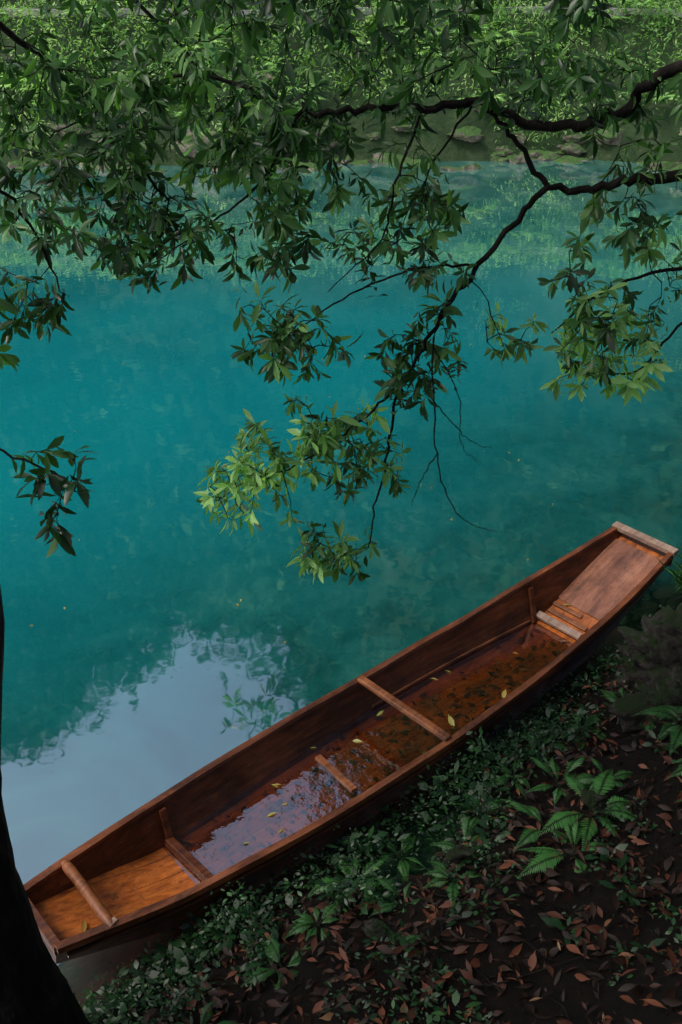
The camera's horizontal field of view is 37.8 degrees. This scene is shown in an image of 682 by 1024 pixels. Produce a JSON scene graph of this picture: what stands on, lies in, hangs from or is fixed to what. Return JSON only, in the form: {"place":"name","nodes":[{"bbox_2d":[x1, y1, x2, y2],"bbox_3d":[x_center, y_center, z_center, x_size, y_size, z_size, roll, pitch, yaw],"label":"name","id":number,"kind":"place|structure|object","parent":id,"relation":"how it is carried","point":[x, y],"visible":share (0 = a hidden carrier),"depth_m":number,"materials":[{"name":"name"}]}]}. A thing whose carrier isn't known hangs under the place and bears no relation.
{"place":"outdoors","nodes":[
{"label":"outdoors","id":0,"kind":"place"},
{"bbox_2d":[0,160,681,1023],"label":"lake water","id":1,"kind":"structure","parent":0,"point":[152,660],"depth_m":9.21,"materials":[{"name":"teal liquid"}]},
{"bbox_2d":[23,521,678,963],"bbox_3d":[0.436,1.237,6.174,4.998,0.593,0.817,-24,38,-35],"label":"wooden boat","id":2,"kind":"object","parent":1,"relation":"on","point":[255,811],"visible":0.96,"depth_m":5.96,"materials":[{"name":"brown wood"}]},
{"bbox_2d":[0,0,681,1023],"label":"ground","id":3,"kind":"structure","parent":0,"point":[608,1002],"depth_m":5.18,"materials":[{"name":"soil"}]},
{"bbox_2d":[108,1013,139,1023],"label":"fern","id":4,"kind":"object","parent":3,"relation":"on","point":[130,1019],"visible":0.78,"depth_m":4.58,"materials":[{"name":"green plant"}]},
{"bbox_2d":[0,0,274,1023],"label":"evergreen tree","id":5,"kind":"object","parent":3,"relation":"on","point":[34,986],"visible":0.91,"depth_m":3.72,"materials":[{"name":"green plant"}]},
{"bbox_2d":[177,1000,235,1023],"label":"fern","id":6,"kind":"object","parent":3,"relation":"on","point":[203,1011],"visible":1,"depth_m":4.37,"materials":[{"name":"green plant"}]},
{"bbox_2d":[240,935,310,988],"bbox_3d":[-0.294,2.129,4.652,0.342,0.070,0.374,0,30,0],"label":"fern","id":7,"kind":"object","parent":3,"relation":"on","point":[274,948],"visible":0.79,"depth_m":4.68,"materials":[{"name":"green plant"}]},
{"bbox_2d":[284,902,340,948],"bbox_3d":[-0.139,2.039,4.898,0.280,0.061,0.320,0,30,0],"label":"fern","id":8,"kind":"object","parent":3,"relation":"on","point":[307,917],"visible":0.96,"depth_m":4.93,"materials":[{"name":"green plant"}]},
{"bbox_2d":[0,0,679,116],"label":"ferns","id":9,"kind":"object","parent":3,"relation":"on","point":[218,31],"visible":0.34,"depth_m":22.55,"materials":[{"name":"green plant"}]},
{"bbox_2d":[0,0,681,155],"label":"shrubs","id":10,"kind":"object","parent":3,"relation":"on","point":[608,11],"visible":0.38,"depth_m":22.73,"materials":[{"name":"green plant"}]},
{"bbox_2d":[0,47,681,176],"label":"stone bank","id":11,"kind":"structure","parent":3,"relation":"on","point":[506,153],"depth_m":22.36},
{"bbox_2d":[301,853,390,902],"bbox_3d":[0.028,1.939,5.285,0.488,0.094,0.371,0,30,0],"label":"fern","id":12,"kind":"object","parent":3,"relation":"on","point":[348,869],"visible":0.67,"depth_m":5.27,"materials":[{"name":"green plant"}]},
{"bbox_2d":[40,0,681,585],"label":"evergreen tree","id":13,"kind":"object","parent":3,"relation":"on","point":[288,138],"visible":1,"depth_m":3.84,"materials":[{"name":"green plant"}]},
{"bbox_2d":[73,596,681,1023],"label":"ground cover plants","id":14,"kind":"object","parent":3,"relation":"on","point":[361,842],"visible":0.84,"depth_m":5.05,"materials":[{"name":"green plant"}]},
{"bbox_2d":[365,924,421,957],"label":"fern","id":15,"kind":"object","parent":3,"relation":"on","point":[407,938],"visible":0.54,"depth_m":4.63,"materials":[{"name":"green plant"}]},
{"bbox_2d":[368,878,419,916],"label":"fern","id":16,"kind":"object","parent":3,"relation":"on","point":[382,905],"visible":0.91,"depth_m":5.14,"materials":[{"name":"green plant"}]},
{"bbox_2d":[371,833,424,880],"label":"fern","id":17,"kind":"object","parent":3,"relation":"on","point":[401,864],"visible":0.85,"depth_m":5.47,"materials":[{"name":"green plant"}]},
{"bbox_2d":[127,658,681,1023],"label":"leaf litter","id":18,"kind":"object","parent":3,"relation":"on","point":[673,964],"visible":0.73,"depth_m":4.62,"materials":[{"name":"plant"}]},
{"bbox_2d":[423,845,482,906],"bbox_3d":[0.580,1.854,5.047,0.344,0.078,0.345,-14,33,-22],"label":"fern","id":19,"kind":"object","parent":3,"relation":"on","point":[439,876],"visible":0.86,"depth_m":5.05,"materials":[{"name":"green plant"}]},
{"bbox_2d":[432,816,487,857],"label":"fern","id":20,"kind":"object","parent":3,"relation":"on","point":[464,825],"visible":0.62,"depth_m":5.40,"materials":[{"name":"green plant"}]},
{"bbox_2d":[243,718,681,1023],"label":"fallen twigs","id":21,"kind":"object","parent":3,"relation":"on","point":[628,786],"visible":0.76,"depth_m":4.97,"materials":[{"name":"brown wood"}]},
{"bbox_2d":[452,795,506,828],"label":"fern","id":22,"kind":"object","parent":3,"relation":"on","point":[473,820],"visible":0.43,"depth_m":5.66,"materials":[{"name":"green plant"}]},
{"bbox_2d":[361,789,608,941],"bbox_3d":[0.686,1.697,4.985,1.450,0.307,0.323,-16,34,-26],"label":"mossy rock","id":23,"kind":"object","parent":3,"relation":"on","point":[593,800],"visible":0.98,"depth_m":5.08,"materials":[{"name":"stone"}]},
{"bbox_2d":[490,760,530,796],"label":"fern","id":24,"kind":"object","parent":3,"relation":"on","point":[501,781],"visible":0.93,"depth_m":5.82,"materials":[{"name":"green plant"}]},
{"bbox_2d":[500,799,566,851],"bbox_3d":[1.053,1.658,5.316,0.359,0.086,0.357,0,30,0],"label":"fern","id":25,"kind":"object","parent":3,"relation":"on","point":[527,832],"visible":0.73,"depth_m":5.27,"materials":[{"name":"green plant"}]},
{"bbox_2d":[519,726,566,757],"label":"fern","id":26,"kind":"object","parent":3,"relation":"on","point":[549,740],"visible":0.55,"depth_m":6.18,"materials":[{"name":"green plant"}]},
{"bbox_2d":[525,756,595,804],"bbox_3d":[1.280,1.528,5.742,0.456,0.110,0.393,0,30,0],"label":"fern","id":27,"kind":"object","parent":3,"relation":"on","point":[578,761],"visible":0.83,"depth_m":5.76,"materials":[{"name":"green plant"}]},
{"bbox_2d":[518,821,605,878],"bbox_3d":[1.118,1.726,5.026,0.405,0.079,0.512,20,36,31],"label":"fern","id":28,"kind":"object","parent":3,"relation":"on","point":[547,852],"visible":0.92,"depth_m":5.02,"materials":[{"name":"green plant"}]},
{"bbox_2d":[559,711,605,750],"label":"fern","id":29,"kind":"object","parent":3,"relation":"on","point":[595,720],"visible":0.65,"depth_m":6.19,"materials":[{"name":"green plant"}]},
{"bbox_2d":[537,768,636,851],"bbox_3d":[1.283,1.576,5.287,0.601,0.097,0.532,-6,31,-11],"label":"fern","id":30,"kind":"object","parent":3,"relation":"on","point":[598,780],"visible":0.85,"depth_m":5.24,"materials":[{"name":"green plant"}]},
{"bbox_2d":[567,757,632,789],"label":"fern","id":31,"kind":"object","parent":3,"relation":"on","point":[590,779],"visible":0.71,"depth_m":5.64,"materials":[{"name":"green plant"}]},
{"bbox_2d":[598,687,624,723],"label":"fern","id":32,"kind":"object","parent":3,"relation":"on","point":[610,696],"visible":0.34,"depth_m":6.36,"materials":[{"name":"green plant"}]},
{"bbox_2d":[606,603,681,732],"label":"mossy rock","id":33,"kind":"object","parent":3,"relation":"on","point":[653,651],"visible":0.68,"depth_m":6.32,"materials":[{"name":"stone"}]},
{"bbox_2d":[641,699,659,736],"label":"fern","id":34,"kind":"object","parent":3,"relation":"on","point":[647,727],"visible":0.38,"depth_m":5.94,"materials":[{"name":"green plant"}]},
{"bbox_2d":[631,705,681,755],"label":"fern","id":35,"kind":"object","parent":3,"relation":"on","point":[662,715],"visible":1,"depth_m":5.70,"materials":[{"name":"green plant"}]},
{"bbox_2d":[657,545,681,595],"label":"grass tuft","id":36,"kind":"object","parent":3,"relation":"on","point":[676,574],"visible":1,"depth_m":6.88,"materials":[{"name":"green plant"}]},
{"bbox_2d":[669,739,681,776],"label":"fern","id":37,"kind":"object","parent":3,"relation":"on","point":[678,774],"visible":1,"depth_m":5.25,"materials":[{"name":"green plant"}]},
{"bbox_2d":[0,6,681,17],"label":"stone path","id":38,"kind":"structure","parent":0,"point":[246,12],"depth_m":23.22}
]}

